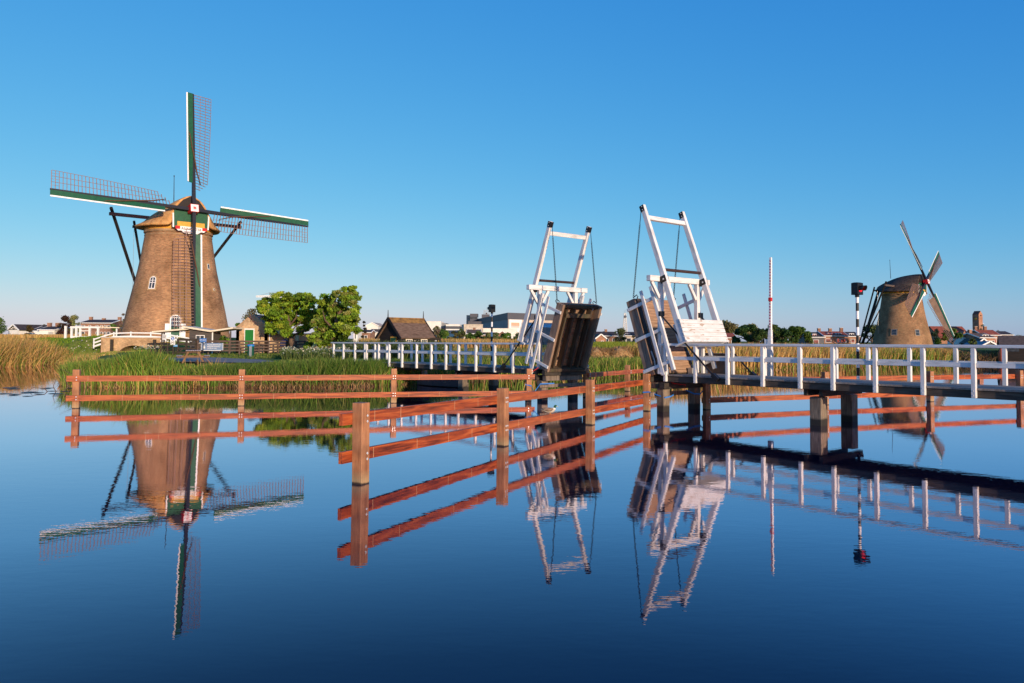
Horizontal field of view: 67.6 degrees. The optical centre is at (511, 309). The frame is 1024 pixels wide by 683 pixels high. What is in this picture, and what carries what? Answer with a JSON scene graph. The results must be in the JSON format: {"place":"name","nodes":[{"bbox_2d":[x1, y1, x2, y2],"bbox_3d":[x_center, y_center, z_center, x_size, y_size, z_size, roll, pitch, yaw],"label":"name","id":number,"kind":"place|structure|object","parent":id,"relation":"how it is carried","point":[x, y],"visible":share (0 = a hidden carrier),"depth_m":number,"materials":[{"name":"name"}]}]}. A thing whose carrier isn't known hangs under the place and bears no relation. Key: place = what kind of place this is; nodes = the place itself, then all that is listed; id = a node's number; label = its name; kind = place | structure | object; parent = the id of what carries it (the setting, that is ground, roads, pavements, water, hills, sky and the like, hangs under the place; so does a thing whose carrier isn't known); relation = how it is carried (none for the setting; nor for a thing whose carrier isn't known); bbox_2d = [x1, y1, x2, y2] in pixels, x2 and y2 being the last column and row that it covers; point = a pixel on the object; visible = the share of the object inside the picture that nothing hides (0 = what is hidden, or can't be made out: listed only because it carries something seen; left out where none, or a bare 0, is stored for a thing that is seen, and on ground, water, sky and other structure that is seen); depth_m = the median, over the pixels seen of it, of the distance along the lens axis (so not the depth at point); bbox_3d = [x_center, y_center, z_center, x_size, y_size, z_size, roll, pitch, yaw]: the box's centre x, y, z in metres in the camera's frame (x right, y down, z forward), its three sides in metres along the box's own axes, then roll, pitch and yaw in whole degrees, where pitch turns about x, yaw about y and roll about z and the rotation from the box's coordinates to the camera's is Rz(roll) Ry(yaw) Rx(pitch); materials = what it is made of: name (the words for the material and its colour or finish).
{"place":"outdoors","nodes":[
{"label":"outdoors","id":0,"kind":"place"},
{"bbox_2d":[37,335,103,353],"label":"dike grass","id":1,"kind":"structure","parent":0,"point":[65,340],"depth_m":87.18,"materials":[{"name":"green plant"}]},
{"bbox_2d":[156,357,273,362],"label":"path","id":2,"kind":"structure","parent":0,"point":[214,359],"depth_m":49.45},
{"bbox_2d":[176,350,209,362],"bbox_3d":[-19.269,2.868,46.218,1.855,0.864,1.900,1,-2,-22],"label":"picnic table","id":3,"kind":"object","parent":2,"relation":"on","point":[200,356],"visible":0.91,"depth_m":45.65,"materials":[{"name":"brown wood"}]},
{"bbox_2d":[159,351,353,363],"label":"lawn","id":4,"kind":"structure","parent":0,"point":[277,356],"depth_m":59.51,"materials":[{"name":"green plant"}]},
{"bbox_2d":[14,337,998,387],"bbox_3d":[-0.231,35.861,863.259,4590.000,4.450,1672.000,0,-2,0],"label":"ground","id":5,"kind":"structure","parent":0,"point":[92,349],"depth_m":84.58,"materials":[{"name":"green plant"}]},
{"bbox_2d":[0,317,6,333],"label":"tree","id":6,"kind":"object","parent":5,"relation":"on","point":[2,329],"visible":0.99,"depth_m":190.19,"materials":[{"name":"green plant"}]},
{"bbox_2d":[7,324,46,334],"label":"house","id":7,"kind":"structure","parent":5,"relation":"on","point":[16,329],"depth_m":205.24,"materials":[{"name":"tile"}]},
{"bbox_2d":[0,335,63,365],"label":"golden reeds","id":8,"kind":"object","parent":5,"relation":"on","point":[26,346],"visible":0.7,"depth_m":74.49,"materials":[{"name":"beige plant"}]},
{"bbox_2d":[0,342,82,366],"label":"leaning reeds","id":9,"kind":"object","parent":5,"relation":"on","point":[54,359],"visible":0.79,"depth_m":73.28,"materials":[{"name":"beige plant"}]},
{"bbox_2d":[34,323,68,334],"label":"house","id":10,"kind":"structure","parent":5,"relation":"on","point":[49,329],"depth_m":200.18,"materials":[{"name":"tile"}]},
{"bbox_2d":[0,333,119,337],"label":"reed field","id":11,"kind":"structure","parent":5,"relation":"on","point":[42,335],"depth_m":118.69,"materials":[{"name":"yellow plant"}]},
{"bbox_2d":[55,315,71,334],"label":"tree","id":12,"kind":"object","parent":5,"relation":"on","point":[65,318],"visible":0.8,"depth_m":199.58,"materials":[{"name":"brown plant"}]},
{"bbox_2d":[68,314,80,333],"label":"tree","id":13,"kind":"object","parent":5,"relation":"on","point":[72,319],"visible":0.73,"depth_m":202.54,"materials":[{"name":"green plant"}]},
{"bbox_2d":[70,326,121,337],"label":"timber railing","id":14,"kind":"object","parent":5,"relation":"on","point":[81,330],"visible":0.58,"depth_m":103.84,"materials":[{"name":"white wood"}]},
{"bbox_2d":[80,317,122,334],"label":"apartment block","id":15,"kind":"structure","parent":5,"relation":"on","point":[103,322],"depth_m":234.97,"materials":[{"name":"brick"}]},
{"bbox_2d":[64,336,182,362],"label":"side reeds","id":16,"kind":"object","parent":5,"relation":"on","point":[79,357],"visible":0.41,"depth_m":65.44,"materials":[{"name":"green plant"}]},
{"bbox_2d":[93,332,188,352],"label":"arch bridge","id":17,"kind":"structure","parent":5,"relation":"on","point":[116,343],"depth_m":83.92,"materials":[{"name":"brick"}]},
{"bbox_2d":[53,345,232,387],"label":"green reeds","id":18,"kind":"object","parent":5,"relation":"on","point":[145,362],"visible":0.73,"depth_m":42.77,"materials":[{"name":"green plant"}]},
{"bbox_2d":[147,343,173,354],"bbox_3d":[-28.300,3.321,61.672,0.158,1.331,7.765,1,-2,-11],"label":"slat fence","id":19,"kind":"object","parent":5,"relation":"on","point":[162,347],"visible":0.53,"depth_m":61.63,"materials":[{"name":"brown wood"}]},
{"bbox_2d":[50,92,307,337],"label":"windmill","id":20,"kind":"object","parent":5,"relation":"on","point":[176,285],"visible":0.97,"depth_m":91.03,"materials":[{"name":"brick"}]},
{"bbox_2d":[176,338,196,354],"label":"wooden gate","id":21,"kind":"structure","parent":5,"relation":"on","point":[186,343],"depth_m":65.83,"materials":[{"name":"brown wood"}]},
{"bbox_2d":[152,326,243,353],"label":"ticket booth","id":22,"kind":"object","parent":5,"relation":"on","point":[198,333],"visible":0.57,"depth_m":69.95,"materials":[{"name":"wood"}]},
{"bbox_2d":[200,338,206,348],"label":"blue sign","id":23,"kind":"object","parent":5,"relation":"on","point":[203,340],"visible":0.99,"depth_m":65.53,"materials":[{"name":"blue metal"}]},
{"bbox_2d":[201,343,222,350],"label":"sign board","id":24,"kind":"object","parent":23,"relation":"attached to","point":[213,346],"visible":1,"depth_m":65.65,"materials":[{"name":"white plastic"}]},
{"bbox_2d":[53,375,377,387],"bbox_3d":[-29.288,4.391,55.180,45.558,1.052,13.814,-2,-3,41],"label":"straw fringe","id":25,"kind":"object","parent":5,"relation":"on","point":[220,385],"visible":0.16,"depth_m":43.11,"materials":[{"name":"beige plant"}]},
{"bbox_2d":[242,308,256,321],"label":"tree","id":26,"kind":"object","parent":5,"relation":"on","point":[253,311],"visible":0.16,"depth_m":149.84,"materials":[{"name":"green plant"}]},
{"bbox_2d":[247,344,253,356],"bbox_3d":[-20.478,3.205,59.916,0.540,0.990,0.540,0,-2,0],"label":"information board","id":27,"kind":"object","parent":5,"relation":"on","point":[250,349],"visible":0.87,"depth_m":59.70,"materials":[{"name":"metal"}]},
{"bbox_2d":[197,340,305,354],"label":"slat fence","id":28,"kind":"object","parent":5,"relation":"on","point":[258,347],"visible":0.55,"depth_m":69.80,"materials":[{"name":"brown wood"}]},
{"bbox_2d":[236,309,298,353],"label":"brick shed","id":29,"kind":"structure","parent":5,"relation":"on","point":[253,325],"depth_m":72.97,"materials":[{"name":"beige brick"}]},
{"bbox_2d":[244,328,254,352],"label":"door","id":30,"kind":"structure","parent":29,"relation":"in","point":[249,334],"depth_m":72.86,"materials":[{"name":"green wood"}]},
{"bbox_2d":[255,291,317,348],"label":"tree","id":31,"kind":"object","parent":5,"relation":"on","point":[295,304],"visible":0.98,"depth_m":70.46,"materials":[{"name":"green plant"}]},
{"bbox_2d":[293,333,310,350],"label":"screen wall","id":32,"kind":"structure","parent":5,"relation":"on","point":[303,338],"depth_m":77.93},
{"bbox_2d":[279,347,351,360],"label":"flower stems","id":33,"kind":"object","parent":5,"relation":"on","point":[287,354],"visible":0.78,"depth_m":52.42,"materials":[{"name":"green plant"}]},
{"bbox_2d":[193,356,438,387],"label":"bank grass","id":34,"kind":"structure","parent":5,"relation":"on","point":[315,366],"depth_m":44.20,"materials":[{"name":"green plant"}]},
{"bbox_2d":[282,346,349,354],"bbox_3d":[-14.913,3.039,57.421,5.335,0.662,12.259,1,-2,-13],"label":"cow parsley","id":35,"kind":"object","parent":5,"relation":"on","point":[313,348],"visible":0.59,"depth_m":55.02,"materials":[{"name":"green plant"}]},
{"bbox_2d":[303,285,362,348],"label":"tree","id":36,"kind":"object","parent":5,"relation":"on","point":[331,319],"visible":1,"depth_m":65.42,"materials":[{"name":"green plant"}]},
{"bbox_2d":[362,330,375,339],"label":"house","id":37,"kind":"structure","parent":5,"relation":"on","point":[369,333],"depth_m":230.47,"materials":[{"name":"brick"}]},
{"bbox_2d":[365,322,382,329],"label":"hall","id":38,"kind":"structure","parent":5,"relation":"on","point":[371,325],"depth_m":329.95,"materials":[{"name":"white"}]},
{"bbox_2d":[337,339,456,358],"bbox_3d":[-9.966,3.288,66.490,11.425,1.586,20.337,1,-2,-8],"label":"bramble","id":39,"kind":"object","parent":5,"relation":"on","point":[440,347],"visible":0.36,"depth_m":59.01,"materials":[{"name":"green plant"}]},
{"bbox_2d":[375,311,436,344],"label":"wooden house","id":40,"kind":"structure","parent":5,"relation":"on","point":[395,329],"depth_m":85.77,"materials":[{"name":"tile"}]},
{"bbox_2d":[426,321,443,336],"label":"office building","id":41,"kind":"structure","parent":5,"relation":"on","point":[432,324],"depth_m":419.99,"materials":[{"name":"white concrete"}]},
{"bbox_2d":[432,326,441,337],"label":"willow bush","id":42,"kind":"object","parent":5,"relation":"on","point":[436,330],"visible":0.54,"depth_m":178.95,"materials":[{"name":"green plant"}]},
{"bbox_2d":[439,329,449,339],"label":"willow bush","id":43,"kind":"object","parent":5,"relation":"on","point":[443,334],"visible":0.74,"depth_m":167.59,"materials":[{"name":"green plant"}]},
{"bbox_2d":[358,337,535,347],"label":"reed belt","id":44,"kind":"object","parent":5,"relation":"on","point":[475,340],"visible":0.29,"depth_m":109.78,"materials":[{"name":"beige plant"}]},
{"bbox_2d":[446,324,461,337],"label":"office building","id":45,"kind":"structure","parent":5,"relation":"on","point":[450,328],"depth_m":414.87,"materials":[{"name":"white glass"}]},
{"bbox_2d":[457,329,465,339],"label":"willow bush","id":46,"kind":"object","parent":5,"relation":"on","point":[461,334],"visible":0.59,"depth_m":170.35,"materials":[{"name":"green plant"}]},
{"bbox_2d":[462,324,482,338],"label":"office building","id":47,"kind":"structure","parent":5,"relation":"on","point":[465,327],"depth_m":379.99,"materials":[{"name":"stone"}]},
{"bbox_2d":[470,314,478,320],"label":"tower block","id":48,"kind":"structure","parent":5,"relation":"on","point":[473,317],"depth_m":560.14,"materials":[{"name":"grey glass"}]},
{"bbox_2d":[471,331,483,339],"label":"willow bush","id":49,"kind":"object","parent":5,"relation":"on","point":[479,334],"visible":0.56,"depth_m":167.64,"materials":[{"name":"green plant"}]},
{"bbox_2d":[483,328,516,338],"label":"factory","id":50,"kind":"structure","parent":5,"relation":"on","point":[506,330],"depth_m":399.86,"materials":[{"name":"white concrete"}]},
{"bbox_2d":[478,313,553,331],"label":"warehouse","id":51,"kind":"structure","parent":5,"relation":"on","point":[509,320],"depth_m":444.22,"materials":[{"name":"metal"}]},
{"bbox_2d":[369,356,730,385],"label":"bank reeds","id":52,"kind":"object","parent":5,"relation":"on","point":[604,364],"visible":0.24,"depth_m":55.33,"materials":[{"name":"green plant"}]},
{"bbox_2d":[370,371,735,385],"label":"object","id":53,"kind":"object","parent":5,"relation":"on","point":[500,379],"visible":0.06,"depth_m":52.06,"materials":[{"name":"beige plant"}]},
{"bbox_2d":[590,345,604,356],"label":"straw heap","id":54,"kind":"object","parent":5,"relation":"on","point":[596,351],"visible":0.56,"depth_m":66.16,"materials":[{"name":"beige plant"}]},
{"bbox_2d":[594,334,606,341],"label":"house","id":55,"kind":"structure","parent":5,"relation":"on","point":[600,338],"depth_m":234.86,"materials":[{"name":"brick"}]},
{"bbox_2d":[599,347,612,356],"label":"straw heap","id":56,"kind":"object","parent":5,"relation":"on","point":[605,352],"visible":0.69,"depth_m":66.28,"materials":[{"name":"beige plant"}]},
{"bbox_2d":[596,329,617,341],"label":"house","id":57,"kind":"structure","parent":5,"relation":"on","point":[610,336],"depth_m":270.35,"materials":[{"name":"brick"}]},
{"bbox_2d":[613,327,626,341],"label":"tree","id":58,"kind":"object","parent":5,"relation":"on","point":[619,332],"visible":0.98,"depth_m":204.44,"materials":[{"name":"green plant"}]},
{"bbox_2d":[610,346,632,357],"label":"straw heap","id":59,"kind":"object","parent":5,"relation":"on","point":[618,351],"visible":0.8,"depth_m":66.12,"materials":[{"name":"beige plant"}]},
{"bbox_2d":[624,332,634,341],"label":"house","id":60,"kind":"structure","parent":5,"relation":"on","point":[628,335],"depth_m":239.90,"materials":[{"name":"tile"}]},
{"bbox_2d":[722,320,738,334],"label":"tree","id":61,"kind":"object","parent":5,"relation":"on","point":[729,327],"visible":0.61,"depth_m":326.62,"materials":[{"name":"green plant"}]},
{"bbox_2d":[731,324,758,343],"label":"tree","id":62,"kind":"object","parent":5,"relation":"on","point":[742,331],"visible":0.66,"depth_m":159.37,"materials":[{"name":"green plant"}]},
{"bbox_2d":[750,328,767,343],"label":"tree","id":63,"kind":"object","parent":5,"relation":"on","point":[759,335],"visible":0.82,"depth_m":149.11,"materials":[{"name":"green plant"}]},
{"bbox_2d":[762,324,785,343],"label":"tree","id":64,"kind":"object","parent":5,"relation":"on","point":[774,327],"visible":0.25,"depth_m":157.41,"materials":[{"name":"green plant"}]},
{"bbox_2d":[773,328,793,343],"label":"tree","id":65,"kind":"object","parent":5,"relation":"on","point":[781,334],"visible":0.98,"depth_m":148.51,"materials":[{"name":"green plant"}]},
{"bbox_2d":[621,342,952,371],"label":"golden far reeds","id":66,"kind":"object","parent":5,"relation":"on","point":[807,352],"visible":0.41,"depth_m":79.55,"materials":[{"name":"yellow plant"}]},
{"bbox_2d":[730,363,865,371],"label":"reed foot","id":67,"kind":"object","parent":5,"relation":"on","point":[783,368],"visible":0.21,"depth_m":77.00},
{"bbox_2d":[786,326,811,343],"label":"tree","id":68,"kind":"object","parent":5,"relation":"on","point":[798,332],"visible":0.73,"depth_m":153.45,"materials":[{"name":"green plant"}]},
{"bbox_2d":[798,332,825,343],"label":"house","id":69,"kind":"structure","parent":5,"relation":"on","point":[817,337],"depth_m":239.91,"materials":[{"name":"tile"}]},
{"bbox_2d":[817,328,848,343],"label":"house","id":70,"kind":"structure","parent":5,"relation":"on","point":[837,337],"depth_m":239.87,"materials":[{"name":"brick"}]},
{"bbox_2d":[845,332,859,343],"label":"house","id":71,"kind":"structure","parent":5,"relation":"on","point":[852,338],"depth_m":239.86,"materials":[{"name":"brick"}]},
{"bbox_2d":[862,324,875,343],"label":"tree","id":72,"kind":"object","parent":5,"relation":"on","point":[872,329],"visible":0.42,"depth_m":229.61,"materials":[{"name":"green plant"}]},
{"bbox_2d":[839,348,959,365],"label":"reeds","id":73,"kind":"object","parent":5,"relation":"on","point":[915,355],"visible":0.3,"depth_m":97.93,"materials":[{"name":"green plant"}]},
{"bbox_2d":[859,220,954,344],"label":"windmill","id":74,"kind":"object","parent":5,"relation":"on","point":[902,319],"visible":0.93,"depth_m":160.55,"materials":[{"name":"beige brick"}]},
{"bbox_2d":[931,329,939,341],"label":"tree","id":75,"kind":"object","parent":5,"relation":"on","point":[935,333],"visible":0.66,"depth_m":214.61,"materials":[{"name":"green plant"}]},
{"bbox_2d":[940,328,962,344],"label":"tree","id":76,"kind":"object","parent":5,"relation":"on","point":[956,336],"visible":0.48,"depth_m":174.62,"materials":[{"name":"green plant"}]},
{"bbox_2d":[929,311,982,343],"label":"church","id":77,"kind":"structure","parent":5,"relation":"on","point":[977,318],"depth_m":329.73,"materials":[{"name":"brick"}]},
{"bbox_2d":[947,336,965,344],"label":"villa","id":78,"kind":"object","parent":5,"relation":"on","point":[957,341],"visible":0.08,"depth_m":232.43,"materials":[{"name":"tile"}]},
{"bbox_2d":[959,338,986,344],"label":"house","id":79,"kind":"structure","parent":5,"relation":"on","point":[965,340],"depth_m":210.12,"materials":[{"name":"blue"}]},
{"bbox_2d":[958,350,998,361],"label":"shore growth","id":80,"kind":"object","parent":5,"relation":"on","point":[991,356],"visible":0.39,"depth_m":105.95,"materials":[{"name":"green plant"}]},
{"bbox_2d":[962,341,996,344],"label":"house","id":81,"kind":"structure","parent":5,"relation":"on","point":[985,343],"depth_m":190.31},
{"bbox_2d":[963,330,996,342],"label":"house","id":82,"kind":"structure","parent":5,"relation":"on","point":[970,334],"depth_m":226.77,"materials":[{"name":"brick"}]},
{"bbox_2d":[972,326,1001,343],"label":"house","id":83,"kind":"structure","parent":5,"relation":"on","point":[990,332],"depth_m":272.79,"materials":[{"name":"brick"}]},
{"bbox_2d":[996,331,1013,335],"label":"house","id":84,"kind":"structure","parent":5,"relation":"on","point":[1004,333],"depth_m":291.27,"materials":[{"name":"brick"}]},
{"bbox_2d":[997,336,1023,361],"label":"boat house","id":85,"kind":"structure","parent":5,"relation":"on","point":[1015,354],"depth_m":103.45,"materials":[{"name":"grey"}]},
{"bbox_2d":[0,363,1023,682],"bbox_3d":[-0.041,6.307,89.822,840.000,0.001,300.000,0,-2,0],"label":"water","id":86,"kind":"structure","parent":0,"point":[268,541],"depth_m":10.66,"materials":[{"name":"blue liquid"}]},
{"bbox_2d":[0,386,71,395],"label":"lily pads","id":87,"kind":"object","parent":86,"relation":"on","point":[9,388],"visible":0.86,"depth_m":38.10,"materials":[{"name":"green plant"}]},
{"bbox_2d":[66,368,534,408],"bbox_3d":[-8.205,4.055,32.429,19.104,3.122,0.471,1,-2,-16],"label":"guide fence","id":88,"kind":"object","parent":86,"relation":"in","point":[76,379],"visible":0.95,"depth_m":31.81,"materials":[{"name":"brown wood"}]},
{"bbox_2d":[331,342,543,390],"bbox_3d":[-4.540,3.880,45.171,3.015,4.010,21.500,2,-3,-39],"label":"bridge span","id":89,"kind":"object","parent":86,"relation":"in","point":[458,367],"visible":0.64,"depth_m":42.57,"materials":[{"name":"white wood"}]},
{"bbox_2d":[372,347,384,358],"bbox_3d":[-9.367,3.239,53.455,0.540,1.315,1.030,2,-3,-39],"label":"control cabinet","id":90,"kind":"object","parent":89,"relation":"on","point":[381,354],"visible":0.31,"depth_m":53.17,"materials":[{"name":"black metal"}]},
{"bbox_2d":[487,304,494,364],"bbox_3d":[-1.197,1.562,43.115,0.322,3.725,0.550,2,-3,-35],"label":"signal light","id":91,"kind":"object","parent":89,"relation":"on","point":[491,308],"visible":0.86,"depth_m":43.02,"materials":[{"name":"black paint"}]},
{"bbox_2d":[417,380,457,387],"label":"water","id":92,"kind":"structure","parent":86,"relation":"on","point":[447,383],"depth_m":44.81,"materials":[{"name":"blue liquid"}]},
{"bbox_2d":[338,374,650,484],"bbox_3d":[1.058,3.707,22.509,0.471,3.162,18.235,-1,-3,28],"label":"guide fence","id":93,"kind":"object","parent":86,"relation":"in","point":[360,417],"visible":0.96,"depth_m":18.64,"materials":[{"name":"brown wood"}]},
{"bbox_2d":[541,405,557,413],"bbox_3d":[1.129,2.998,22.982,0.538,0.278,0.223,1,-2,-8],"label":"duck","id":94,"kind":"object","parent":86,"relation":"on","point":[548,410],"visible":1,"depth_m":22.91},
{"bbox_2d":[500,221,601,399],"bbox_3d":[1.860,0.827,37.079,3.800,9.782,4.535,2,-3,-39],"label":"drawbridge","id":95,"kind":"object","parent":86,"relation":"in","point":[566,336],"visible":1,"depth_m":36.05,"materials":[{"name":"white paint"}]},
{"bbox_2d":[583,365,643,396],"bbox_3d":[6.470,4.571,42.198,0.352,3.042,11.315,-1,-3,30],"label":"guide fence","id":96,"kind":"object","parent":86,"relation":"in","point":[627,371],"visible":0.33,"depth_m":40.23,"materials":[{"name":"brown wood"}]},
{"bbox_2d":[626,204,756,411],"bbox_3d":[7.130,0.609,30.622,3.800,9.782,4.535,2,-3,-39],"label":"drawbridge","id":97,"kind":"object","parent":86,"relation":"in","point":[655,321],"visible":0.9,"depth_m":30.76,"materials":[{"name":"white paint"}]},
{"bbox_2d":[658,343,1023,425],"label":"bridge span","id":98,"kind":"object","parent":86,"relation":"in","point":[848,390],"visible":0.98,"depth_m":25.06,"materials":[{"name":"white wood"}]},
{"bbox_2d":[705,353,730,373],"bbox_3d":[8.430,2.353,31.661,0.490,1.115,1.230,2,-3,-39],"label":"control cabinet","id":99,"kind":"object","parent":98,"relation":"on","point":[720,368],"visible":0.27,"depth_m":31.31,"materials":[{"name":"black metal"}]},
{"bbox_2d":[764,257,772,375],"bbox_3d":[9.956,0.482,29.632,0.220,5.025,0.330,2,-3,-39],"label":"barrier boom","id":100,"kind":"object","parent":98,"relation":"on","point":[769,340],"visible":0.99,"depth_m":29.53,"materials":[{"name":"white paint"}]},
{"bbox_2d":[851,282,866,379],"bbox_3d":[12.168,0.953,26.717,0.313,3.835,0.517,2,-3,-30],"label":"signal light","id":101,"kind":"object","parent":98,"relation":"on","point":[858,289],"visible":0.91,"depth_m":26.77,"materials":[{"name":"black paint"}]},
{"bbox_2d":[702,370,1023,409],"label":"guide fence","id":102,"kind":"object","parent":86,"relation":"in","point":[708,399],"visible":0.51,"depth_m":34.92,"materials":[{"name":"brown wood"}]},
{"bbox_2d":[0,0,1023,341],"label":"sky","id":103,"kind":"structure","parent":0,"point":[428,150],"materials":[{"name":"blue"}]},
{"bbox_2d":[420,347,639,358],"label":"meadow grass","id":104,"kind":"structure","parent":0,"point":[505,349],"depth_m":68.59,"materials":[{"name":"green plant"}]},
{"bbox_2d":[593,341,637,348],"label":"yellow meadow","id":105,"kind":"structure","parent":0,"point":[607,344],"depth_m":125.33,"materials":[{"name":"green plant"}]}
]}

